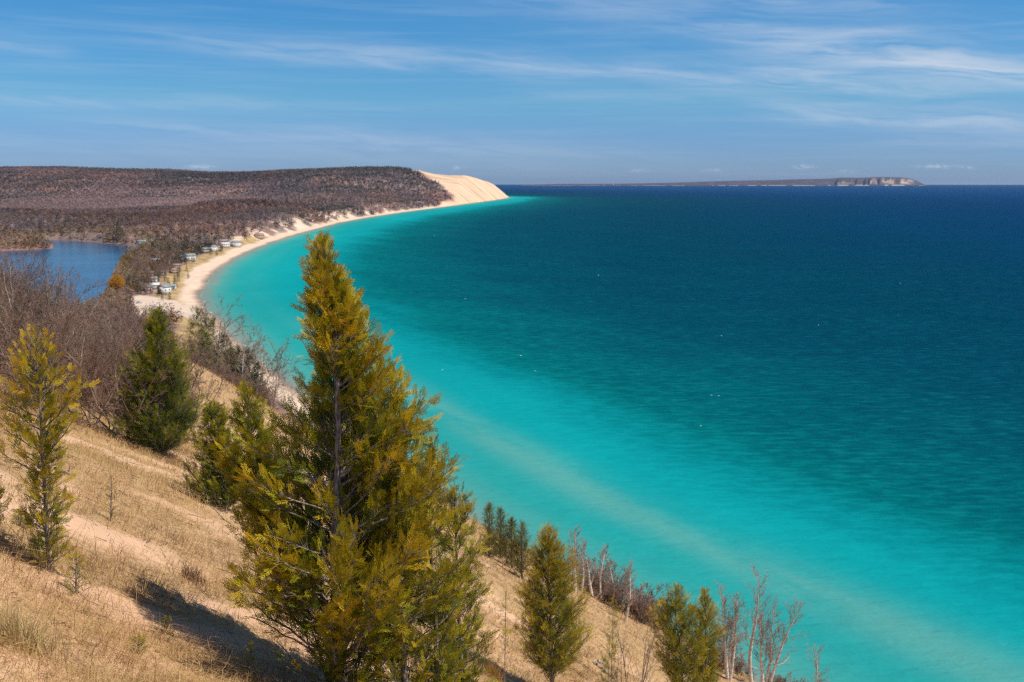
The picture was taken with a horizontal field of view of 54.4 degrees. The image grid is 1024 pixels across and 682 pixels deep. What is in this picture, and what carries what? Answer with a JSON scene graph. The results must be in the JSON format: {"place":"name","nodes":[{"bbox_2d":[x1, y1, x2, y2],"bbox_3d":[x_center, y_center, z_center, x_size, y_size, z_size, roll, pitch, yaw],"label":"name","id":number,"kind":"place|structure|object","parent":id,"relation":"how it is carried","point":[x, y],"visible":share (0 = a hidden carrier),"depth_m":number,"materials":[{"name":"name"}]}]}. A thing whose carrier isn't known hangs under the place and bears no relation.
{"place":"outdoors","nodes":[
{"label":"outdoors","id":0,"kind":"place"},
{"bbox_2d":[0,240,134,311],"bbox_3d":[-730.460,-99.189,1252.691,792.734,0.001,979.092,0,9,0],"label":"lake","id":1,"kind":"structure","parent":0,"point":[92,261],"depth_m":1262.82,"materials":[{"name":"liquid"}]},
{"bbox_2d":[0,169,454,428],"bbox_3d":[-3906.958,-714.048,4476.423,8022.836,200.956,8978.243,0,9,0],"label":"hills","id":2,"kind":"structure","parent":0,"point":[148,298],"depth_m":1727.81,"materials":[{"name":"plant"}]},
{"bbox_2d":[107,274,125,290],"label":"tree","id":3,"kind":"object","parent":2,"relation":"on","point":[115,280],"visible":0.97,"depth_m":854.84,"materials":[{"name":"orange plant"}]},
{"bbox_2d":[157,283,171,294],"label":"house","id":4,"kind":"structure","parent":2,"relation":"on","point":[164,288],"depth_m":874.17,"materials":[{"name":"grey"}]},
{"bbox_2d":[183,253,195,261],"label":"house","id":5,"kind":"structure","parent":2,"relation":"on","point":[189,256],"depth_m":1220.06,"materials":[{"name":"grey"}]},
{"bbox_2d":[0,165,451,346],"bbox_3d":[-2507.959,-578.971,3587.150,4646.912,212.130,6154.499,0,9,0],"label":"woodland","id":6,"kind":"object","parent":2,"relation":"on","point":[188,211],"visible":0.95,"depth_m":3613.16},
{"bbox_2d":[177,195,509,426],"bbox_3d":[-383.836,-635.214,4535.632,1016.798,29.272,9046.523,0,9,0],"label":"beach","id":7,"kind":"structure","parent":0,"point":[195,282],"depth_m":1080.43,"materials":[{"name":"sand"}]},
{"bbox_2d":[0,361,753,681],"bbox_3d":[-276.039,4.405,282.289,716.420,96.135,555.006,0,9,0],"label":"ground","id":8,"kind":"structure","parent":0,"point":[75,523],"depth_m":9.37,"materials":[{"name":"sand"}]},
{"bbox_2d":[0,475,11,524],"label":"cedar tree","id":9,"kind":"object","parent":8,"relation":"on","point":[4,506],"visible":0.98,"depth_m":7.46,"materials":[{"name":"green plant"}]},
{"bbox_2d":[0,240,24,303],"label":"bare shrub","id":10,"kind":"object","parent":8,"relation":"on","point":[6,267],"visible":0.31,"depth_m":27.69,"materials":[{"name":"brown plant"}]},
{"bbox_2d":[6,505,28,530],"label":"cedar seedling","id":11,"kind":"object","parent":8,"relation":"on","point":[18,517],"visible":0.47,"depth_m":8.02,"materials":[{"name":"green plant"}]},
{"bbox_2d":[0,244,40,377],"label":"bare tree","id":12,"kind":"object","parent":8,"relation":"on","point":[7,264],"visible":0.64,"depth_m":23.06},
{"bbox_2d":[0,229,47,303],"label":"bare shrub","id":13,"kind":"object","parent":8,"relation":"on","point":[12,278],"visible":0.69,"depth_m":25.41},
{"bbox_2d":[0,283,48,352],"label":"bare shrub","id":14,"kind":"object","parent":8,"relation":"on","point":[30,300],"visible":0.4,"depth_m":23.30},
{"bbox_2d":[0,260,52,376],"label":"bare shrub","id":15,"kind":"object","parent":8,"relation":"on","point":[22,295],"visible":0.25,"depth_m":24.46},
{"bbox_2d":[0,259,53,358],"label":"bare shrub","id":16,"kind":"object","parent":8,"relation":"on","point":[29,273],"visible":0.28,"depth_m":26.89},
{"bbox_2d":[0,261,53,332],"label":"bare shrub","id":17,"kind":"object","parent":8,"relation":"on","point":[22,286],"visible":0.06,"depth_m":27.97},
{"bbox_2d":[0,592,64,665],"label":"grass tuft","id":18,"kind":"object","parent":8,"relation":"on","point":[28,637],"visible":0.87,"depth_m":5.58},
{"bbox_2d":[0,263,71,375],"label":"bare shrub","id":19,"kind":"object","parent":8,"relation":"on","point":[29,298],"visible":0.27,"depth_m":23.60,"materials":[{"name":"brown plant"}]},
{"bbox_2d":[3,505,72,562],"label":"grass tuft","id":20,"kind":"object","parent":8,"relation":"on","point":[30,542],"visible":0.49,"depth_m":7.34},
{"bbox_2d":[0,255,77,324],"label":"bare shrub","id":21,"kind":"object","parent":8,"relation":"on","point":[36,286],"visible":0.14,"depth_m":32.58,"materials":[{"name":"brown plant"}]},
{"bbox_2d":[0,314,94,396],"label":"bare shrub","id":22,"kind":"object","parent":8,"relation":"on","point":[40,338],"visible":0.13,"depth_m":23.01,"materials":[{"name":"brown plant"}]},
{"bbox_2d":[0,298,96,405],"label":"bare shrub","id":23,"kind":"object","parent":8,"relation":"on","point":[68,334],"visible":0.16,"depth_m":21.98,"materials":[{"name":"brown plant"}]},
{"bbox_2d":[15,279,82,349],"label":"bare shrub","id":24,"kind":"object","parent":8,"relation":"on","point":[52,309],"visible":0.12,"depth_m":27.01,"materials":[{"name":"brown plant"}]},
{"bbox_2d":[0,322,100,570],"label":"cedar tree","id":25,"kind":"object","parent":8,"relation":"on","point":[46,412],"visible":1,"depth_m":7.12,"materials":[{"name":"green plant"}]},
{"bbox_2d":[0,264,106,389],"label":"bare shrub","id":26,"kind":"object","parent":8,"relation":"on","point":[54,317],"visible":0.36,"depth_m":23.22,"materials":[{"name":"brown plant"}]},
{"bbox_2d":[9,250,105,379],"bbox_3d":[-11.121,-0.408,24.526,2.120,3.947,2.300,-8,12,-41],"label":"bare tree","id":27,"kind":"object","parent":8,"relation":"on","point":[89,315],"visible":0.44,"depth_m":24.13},
{"bbox_2d":[0,266,116,420],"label":"bare shrub","id":28,"kind":"object","parent":8,"relation":"on","point":[13,319],"visible":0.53,"depth_m":19.57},
{"bbox_2d":[57,550,94,595],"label":"cedar seedling","id":29,"kind":"object","parent":8,"relation":"on","point":[76,588],"visible":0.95,"depth_m":7.15,"materials":[{"name":"green plant"}]},
{"bbox_2d":[38,291,113,355],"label":"bare shrub","id":30,"kind":"object","parent":8,"relation":"on","point":[82,317],"visible":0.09,"depth_m":29.40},
{"bbox_2d":[30,288,123,357],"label":"bare shrub","id":31,"kind":"object","parent":8,"relation":"on","point":[103,313],"visible":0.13,"depth_m":29.01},
{"bbox_2d":[42,317,122,406],"bbox_3d":[-10.445,0.663,24.002,1.792,2.520,2.514,2,9,11],"label":"bare shrub","id":32,"kind":"object","parent":8,"relation":"on","point":[101,346],"visible":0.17,"depth_m":24.17,"materials":[{"name":"brown plant"}]},
{"bbox_2d":[12,297,175,440],"bbox_3d":[-8.429,0.658,20.071,3.141,3.039,2.408,-4,10,-25],"label":"bare shrub","id":33,"kind":"object","parent":8,"relation":"on","point":[93,370],"visible":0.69,"depth_m":19.87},
{"bbox_2d":[50,313,148,421],"bbox_3d":[-9.850,0.732,23.832,2.882,2.788,2.209,-1,9,-8],"label":"bare shrub","id":34,"kind":"object","parent":8,"relation":"on","point":[104,378],"visible":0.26,"depth_m":23.68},
{"bbox_2d":[103,474,119,522],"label":"cedar seedling","id":35,"kind":"object","parent":8,"relation":"on","point":[110,505],"visible":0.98,"depth_m":9.87,"materials":[{"name":"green plant"}]},
{"bbox_2d":[94,296,130,341],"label":"bare tree","id":36,"kind":"object","parent":8,"relation":"on","point":[114,311],"visible":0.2,"depth_m":73.51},
{"bbox_2d":[92,309,144,347],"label":"bare shrub","id":37,"kind":"object","parent":8,"relation":"on","point":[113,328],"visible":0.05,"depth_m":33.67,"materials":[{"name":"brown plant"}]},
{"bbox_2d":[73,310,166,418],"bbox_3d":[-9.991,0.797,25.328,2.235,3.142,3.135,0,9,-3],"label":"bare shrub","id":38,"kind":"object","parent":8,"relation":"on","point":[112,362],"visible":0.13,"depth_m":24.72,"materials":[{"name":"brown plant"}]},
{"bbox_2d":[66,297,180,411],"bbox_3d":[-10.514,0.486,26.707,3.291,3.299,2.346,0,9,0],"label":"bare shrub","id":39,"kind":"object","parent":8,"relation":"on","point":[135,327],"visible":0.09,"depth_m":26.96,"materials":[{"name":"brown plant"}]},
{"bbox_2d":[108,290,148,347],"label":"bare tree","id":40,"kind":"object","parent":8,"relation":"on","point":[131,304],"visible":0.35,"depth_m":73.48,"materials":[{"name":"brown plant"}]},
{"bbox_2d":[127,633,147,654],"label":"cedar seedling","id":41,"kind":"object","parent":8,"relation":"on","point":[142,643],"visible":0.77,"depth_m":6.60,"materials":[{"name":"green plant"}]},
{"bbox_2d":[98,323,189,399],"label":"bare shrub","id":42,"kind":"object","parent":8,"relation":"on","point":[130,339],"visible":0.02,"depth_m":31.18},
{"bbox_2d":[69,313,220,418],"bbox_3d":[-9.510,0.828,25.045,4.389,3.036,2.675,7,11,37],"label":"bare shrub","id":43,"kind":"object","parent":8,"relation":"on","point":[191,360],"visible":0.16,"depth_m":24.73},
{"bbox_2d":[100,329,213,435],"bbox_3d":[-9.067,1.210,25.559,3.284,3.292,2.341,2,9,14],"label":"bare shrub","id":44,"kind":"object","parent":8,"relation":"on","point":[177,381],"visible":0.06,"depth_m":25.15,"materials":[{"name":"brown plant"}]},
{"bbox_2d":[105,306,210,456],"bbox_3d":[-7.244,0.798,20.549,1.969,3.185,2.269,3,9,16],"label":"cedar tree","id":45,"kind":"object","parent":8,"relation":"on","point":[165,435],"visible":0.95,"depth_m":20.19,"materials":[{"name":"green plant"}]},
{"bbox_2d":[157,615,176,634],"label":"cedar seedling","id":46,"kind":"object","parent":8,"relation":"on","point":[167,623],"visible":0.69,"depth_m":7.32,"materials":[{"name":"green plant"}]},
{"bbox_2d":[96,346,246,443],"bbox_3d":[-8.595,1.406,24.885,4.038,2.793,2.461,2,9,13],"label":"bare shrub","id":47,"kind":"object","parent":8,"relation":"on","point":[199,381],"visible":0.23,"depth_m":24.72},
{"bbox_2d":[139,330,206,374],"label":"bare shrub","id":48,"kind":"object","parent":8,"relation":"on","point":[189,344],"visible":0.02,"depth_m":33.88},
{"bbox_2d":[172,559,209,589],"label":"grass tuft","id":49,"kind":"object","parent":8,"relation":"on","point":[195,571],"visible":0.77,"depth_m":9.36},
{"bbox_2d":[182,304,221,368],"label":"conifer tree","id":50,"kind":"object","parent":8,"relation":"on","point":[197,320],"visible":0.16,"depth_m":151.38,"materials":[{"name":"green plant"}]},
{"bbox_2d":[192,349,214,368],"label":"brow shrub","id":51,"kind":"object","parent":8,"relation":"on","point":[204,359],"visible":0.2,"depth_m":72.98,"materials":[{"name":"brown plant"}]},
{"bbox_2d":[195,309,217,362],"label":"conifer tree","id":52,"kind":"object","parent":8,"relation":"on","point":[206,315],"visible":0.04,"depth_m":166.58,"materials":[{"name":"green plant"}]},
{"bbox_2d":[196,358,227,378],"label":"brow shrub","id":53,"kind":"object","parent":8,"relation":"on","point":[211,361],"visible":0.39,"depth_m":71.11,"materials":[{"name":"brown plant"}]},
{"bbox_2d":[173,397,251,509],"bbox_3d":[-4.037,1.547,13.658,1.250,1.631,0.991,5,10,30],"label":"cedar tree","id":54,"kind":"object","parent":8,"relation":"on","point":[215,417],"visible":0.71,"depth_m":13.50,"materials":[{"name":"green plant"}]},
{"bbox_2d":[200,314,225,369],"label":"conifer tree","id":55,"kind":"object","parent":8,"relation":"on","point":[212,322],"visible":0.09,"depth_m":159.77,"materials":[{"name":"green plant"}]},
{"bbox_2d":[187,294,252,368],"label":"bare tree","id":56,"kind":"object","parent":8,"relation":"on","point":[217,358],"visible":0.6,"depth_m":119.43,"materials":[{"name":"brown plant"}]},
{"bbox_2d":[208,365,236,383],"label":"brow shrub","id":57,"kind":"object","parent":8,"relation":"on","point":[221,373],"visible":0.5,"depth_m":70.74,"materials":[{"name":"brown plant"}]},
{"bbox_2d":[211,328,236,373],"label":"conifer tree","id":58,"kind":"object","parent":8,"relation":"on","point":[222,336],"visible":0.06,"depth_m":141.69,"materials":[{"name":"green plant"}]},
{"bbox_2d":[217,342,246,383],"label":"conifer tree","id":59,"kind":"object","parent":8,"relation":"on","point":[228,354],"visible":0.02,"depth_m":129.79,"materials":[{"name":"green plant"}]},
{"bbox_2d":[225,344,257,386],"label":"conifer tree","id":60,"kind":"object","parent":8,"relation":"on","point":[238,350],"visible":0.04,"depth_m":113.55,"materials":[{"name":"green plant"}]},
{"bbox_2d":[219,314,268,388],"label":"bare tree","id":61,"kind":"object","parent":8,"relation":"on","point":[250,354],"visible":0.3,"depth_m":107.53,"materials":[{"name":"plant"}]},
{"bbox_2d":[231,370,257,391],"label":"brow shrub","id":62,"kind":"object","parent":8,"relation":"on","point":[240,378],"visible":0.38,"depth_m":70.60,"materials":[{"name":"brown plant"}]},
{"bbox_2d":[243,640,260,681],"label":"cedar seedling","id":63,"kind":"object","parent":8,"relation":"on","point":[250,644],"visible":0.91,"depth_m":7.25,"materials":[{"name":"green plant"}]},
{"bbox_2d":[234,347,272,405],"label":"conifer tree","id":64,"kind":"object","parent":8,"relation":"on","point":[249,357],"visible":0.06,"depth_m":109.69,"materials":[{"name":"green plant"}]},
{"bbox_2d":[248,361,271,402],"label":"conifer tree","id":65,"kind":"object","parent":8,"relation":"on","point":[257,370],"visible":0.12,"depth_m":101.74,"materials":[{"name":"green plant"}]},
{"bbox_2d":[248,379,276,404],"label":"brow shrub","id":66,"kind":"object","parent":8,"relation":"on","point":[261,391],"visible":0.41,"depth_m":74.11,"materials":[{"name":"brown plant"}]},
{"bbox_2d":[234,318,302,410],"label":"bare tree","id":67,"kind":"object","parent":8,"relation":"on","point":[275,391],"visible":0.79,"depth_m":93.64,"materials":[{"name":"brown plant"}]},
{"bbox_2d":[208,379,334,681],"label":"cedar tree","id":68,"kind":"object","parent":8,"relation":"on","point":[244,426],"visible":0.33,"depth_m":7.85,"materials":[{"name":"green plant"}]},
{"bbox_2d":[218,230,468,681],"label":"cedar tree","id":69,"kind":"object","parent":8,"relation":"on","point":[338,632],"visible":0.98,"depth_m":7.13,"materials":[{"name":"green plant"}]},
{"bbox_2d":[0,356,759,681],"bbox_3d":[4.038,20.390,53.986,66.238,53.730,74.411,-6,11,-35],"label":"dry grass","id":70,"kind":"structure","parent":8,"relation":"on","point":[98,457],"depth_m":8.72,"materials":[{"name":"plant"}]},
{"bbox_2d":[318,344,476,681],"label":"cedar tree","id":71,"kind":"object","parent":8,"relation":"on","point":[404,652],"visible":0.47,"depth_m":7.50,"materials":[{"name":"green plant"}]},
{"bbox_2d":[377,432,480,681],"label":"cedar tree","id":72,"kind":"object","parent":8,"relation":"on","point":[451,567],"visible":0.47,"depth_m":7.86,"materials":[{"name":"green plant"}]},
{"bbox_2d":[424,481,512,681],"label":"cedar tree","id":73,"kind":"object","parent":8,"relation":"on","point":[460,521],"visible":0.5,"depth_m":8.22,"materials":[{"name":"green plant"}]},
{"bbox_2d":[478,501,500,557],"bbox_3d":[-0.753,6.549,34.427,0.966,2.110,0.941,0,9,0],"label":"young conifer","id":74,"kind":"object","parent":8,"relation":"on","point":[489,508],"visible":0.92,"depth_m":34.40,"materials":[{"name":"plant"}]},
{"bbox_2d":[482,656,515,681],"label":"grass tuft","id":75,"kind":"object","parent":8,"relation":"on","point":[496,673],"visible":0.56,"depth_m":19.63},
{"bbox_2d":[490,505,510,557],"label":"young conifer","id":76,"kind":"object","parent":8,"relation":"on","point":[501,520],"visible":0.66,"depth_m":36.50,"materials":[{"name":"plant"}]},
{"bbox_2d":[498,588,509,681],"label":"cedar seedling","id":77,"kind":"object","parent":8,"relation":"on","point":[507,635],"visible":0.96,"depth_m":16.98,"materials":[{"name":"green plant"}]},
{"bbox_2d":[498,515,520,567],"bbox_3d":[-0.034,7.088,35.062,1.030,1.990,0.903,0,9,0],"label":"young conifer","id":78,"kind":"object","parent":8,"relation":"on","point":[510,529],"visible":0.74,"depth_m":35.02,"materials":[{"name":"plant"}]},
{"bbox_2d":[508,519,533,578],"bbox_3d":[0.292,7.011,33.496,1.003,2.180,1.019,0,9,0],"label":"young conifer","id":79,"kind":"object","parent":8,"relation":"on","point":[519,545],"visible":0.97,"depth_m":33.48,"materials":[{"name":"plant"}]},
{"bbox_2d":[511,521,601,681],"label":"cedar tree","id":80,"kind":"object","parent":8,"relation":"on","point":[552,571],"visible":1,"depth_m":19.95,"materials":[{"name":"green plant"}]},
{"bbox_2d":[560,555,585,579],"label":"brow shrub","id":81,"kind":"object","parent":8,"relation":"on","point":[570,565],"visible":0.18,"depth_m":41.83,"materials":[{"name":"brown plant"}]},
{"bbox_2d":[566,523,589,592],"bbox_3d":[2.521,8.397,37.957,1.004,3.094,0.824,0,9,0],"label":"birch tree","id":82,"kind":"object","parent":8,"relation":"on","point":[579,559],"visible":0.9,"depth_m":37.88,"materials":[{"name":"white plant"}]},
{"bbox_2d":[572,565,613,596],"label":"brow shrub","id":83,"kind":"object","parent":8,"relation":"on","point":[595,581],"visible":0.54,"depth_m":39.92,"materials":[{"name":"brown plant"}]},
{"bbox_2d":[577,542,610,600],"bbox_3d":[3.190,9.191,38.979,1.699,2.684,0.672,-8,12,-40],"label":"birch tree","id":84,"kind":"object","parent":8,"relation":"on","point":[598,573],"visible":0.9,"depth_m":39.05,"materials":[{"name":"white plant"}]},
{"bbox_2d":[579,558,635,598],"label":"brow shrub","id":85,"kind":"object","parent":8,"relation":"on","point":[614,576],"visible":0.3,"depth_m":40.95,"materials":[{"name":"brown plant"}]},
{"bbox_2d":[597,639,617,681],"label":"cedar seedling","id":86,"kind":"object","parent":8,"relation":"on","point":[606,666],"visible":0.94,"depth_m":23.53,"materials":[{"name":"green plant"}]},
{"bbox_2d":[598,550,617,586],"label":"birch tree","id":87,"kind":"object","parent":8,"relation":"on","point":[611,574],"visible":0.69,"depth_m":40.05,"materials":[{"name":"white plant"}]},
{"bbox_2d":[602,597,620,673],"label":"cedar seedling","id":88,"kind":"object","parent":8,"relation":"on","point":[608,637],"visible":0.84,"depth_m":25.49,"materials":[{"name":"green plant"}]},
{"bbox_2d":[590,574,635,607],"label":"brow shrub","id":89,"kind":"object","parent":8,"relation":"on","point":[605,596],"visible":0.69,"depth_m":38.96,"materials":[{"name":"brown plant"}]},
{"bbox_2d":[607,571,643,616],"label":"brow shrub","id":90,"kind":"object","parent":8,"relation":"on","point":[616,596],"visible":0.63,"depth_m":38.40,"materials":[{"name":"brown plant"}]},
{"bbox_2d":[620,559,637,620],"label":"birch tree","id":91,"kind":"object","parent":8,"relation":"on","point":[632,599],"visible":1,"depth_m":35.77,"materials":[{"name":"white plant"}]},
{"bbox_2d":[600,591,669,681],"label":"bare shrub","id":92,"kind":"object","parent":8,"relation":"on","point":[647,658],"visible":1,"depth_m":21.41,"materials":[{"name":"brown plant"}]},
{"bbox_2d":[626,590,657,624],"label":"brow shrub","id":93,"kind":"object","parent":8,"relation":"on","point":[641,607],"visible":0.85,"depth_m":37.88,"materials":[{"name":"brown plant"}]},
{"bbox_2d":[634,582,651,621],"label":"birch tree","id":94,"kind":"object","parent":8,"relation":"on","point":[639,603],"visible":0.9,"depth_m":38.02,"materials":[{"name":"white plant"}]},
{"bbox_2d":[622,580,672,618],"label":"brow shrub","id":95,"kind":"object","parent":8,"relation":"on","point":[651,592],"visible":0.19,"depth_m":40.39,"materials":[{"name":"brown plant"}]},
{"bbox_2d":[636,595,663,630],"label":"brow shrub","id":96,"kind":"object","parent":8,"relation":"on","point":[651,601],"visible":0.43,"depth_m":38.11,"materials":[{"name":"brown plant"}]},
{"bbox_2d":[646,582,717,681],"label":"cedar tree","id":97,"kind":"object","parent":8,"relation":"on","point":[668,663],"visible":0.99,"depth_m":22.24,"materials":[{"name":"green plant"}]},
{"bbox_2d":[683,586,729,681],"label":"cedar tree","id":98,"kind":"object","parent":8,"relation":"on","point":[706,605],"visible":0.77,"depth_m":22.76,"materials":[{"name":"green plant"}]},
{"bbox_2d":[711,643,740,670],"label":"brow shrub","id":99,"kind":"object","parent":8,"relation":"on","point":[720,663],"visible":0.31,"depth_m":35.17,"materials":[{"name":"brown plant"}]},
{"bbox_2d":[707,580,750,680],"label":"birch tree","id":100,"kind":"object","parent":8,"relation":"on","point":[732,643],"visible":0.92,"depth_m":33.48,"materials":[{"name":"white plant"}]},
{"bbox_2d":[721,648,743,674],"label":"brow shrub","id":101,"kind":"object","parent":8,"relation":"on","point":[738,667],"visible":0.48,"depth_m":36.21,"materials":[{"name":"brown plant"}]},
{"bbox_2d":[734,654,756,679],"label":"brow shrub","id":102,"kind":"object","parent":8,"relation":"on","point":[745,666],"visible":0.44,"depth_m":36.80,"materials":[{"name":"brown plant"}]},
{"bbox_2d":[739,564,773,681],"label":"birch tree","id":103,"kind":"object","parent":8,"relation":"on","point":[754,622],"visible":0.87,"depth_m":34.77,"materials":[{"name":"white plant"}]},
{"bbox_2d":[740,594,813,681],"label":"birch tree","id":104,"kind":"object","parent":8,"relation":"on","point":[770,650],"visible":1,"depth_m":34.00,"materials":[{"name":"white plant"}]},
{"bbox_2d":[805,642,829,681],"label":"birch tree","id":105,"kind":"object","parent":8,"relation":"on","point":[816,665],"visible":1,"depth_m":39.82,"materials":[{"name":"white plant"}]},
{"bbox_2d":[413,170,505,202],"bbox_3d":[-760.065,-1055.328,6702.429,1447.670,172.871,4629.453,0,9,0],"label":"dune","id":106,"kind":"structure","parent":0,"point":[462,188],"depth_m":5240.58,"materials":[{"name":"sand"}]},
{"bbox_2d":[0,0,1023,184],"label":"sky","id":107,"kind":"structure","parent":0,"point":[496,92],"materials":[{"name":"blue"}]},
{"bbox_2d":[197,185,1023,681],"bbox_3d":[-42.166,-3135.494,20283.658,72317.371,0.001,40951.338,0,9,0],"label":"water","id":108,"kind":"structure","parent":0,"point":[811,399],"depth_m":505.72,"materials":[{"name":"liquid"}]},
{"bbox_2d":[521,177,926,185],"bbox_3d":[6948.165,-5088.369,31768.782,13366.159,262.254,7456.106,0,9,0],"label":"island","id":109,"kind":"structure","parent":0,"point":[883,181],"depth_m":28749.03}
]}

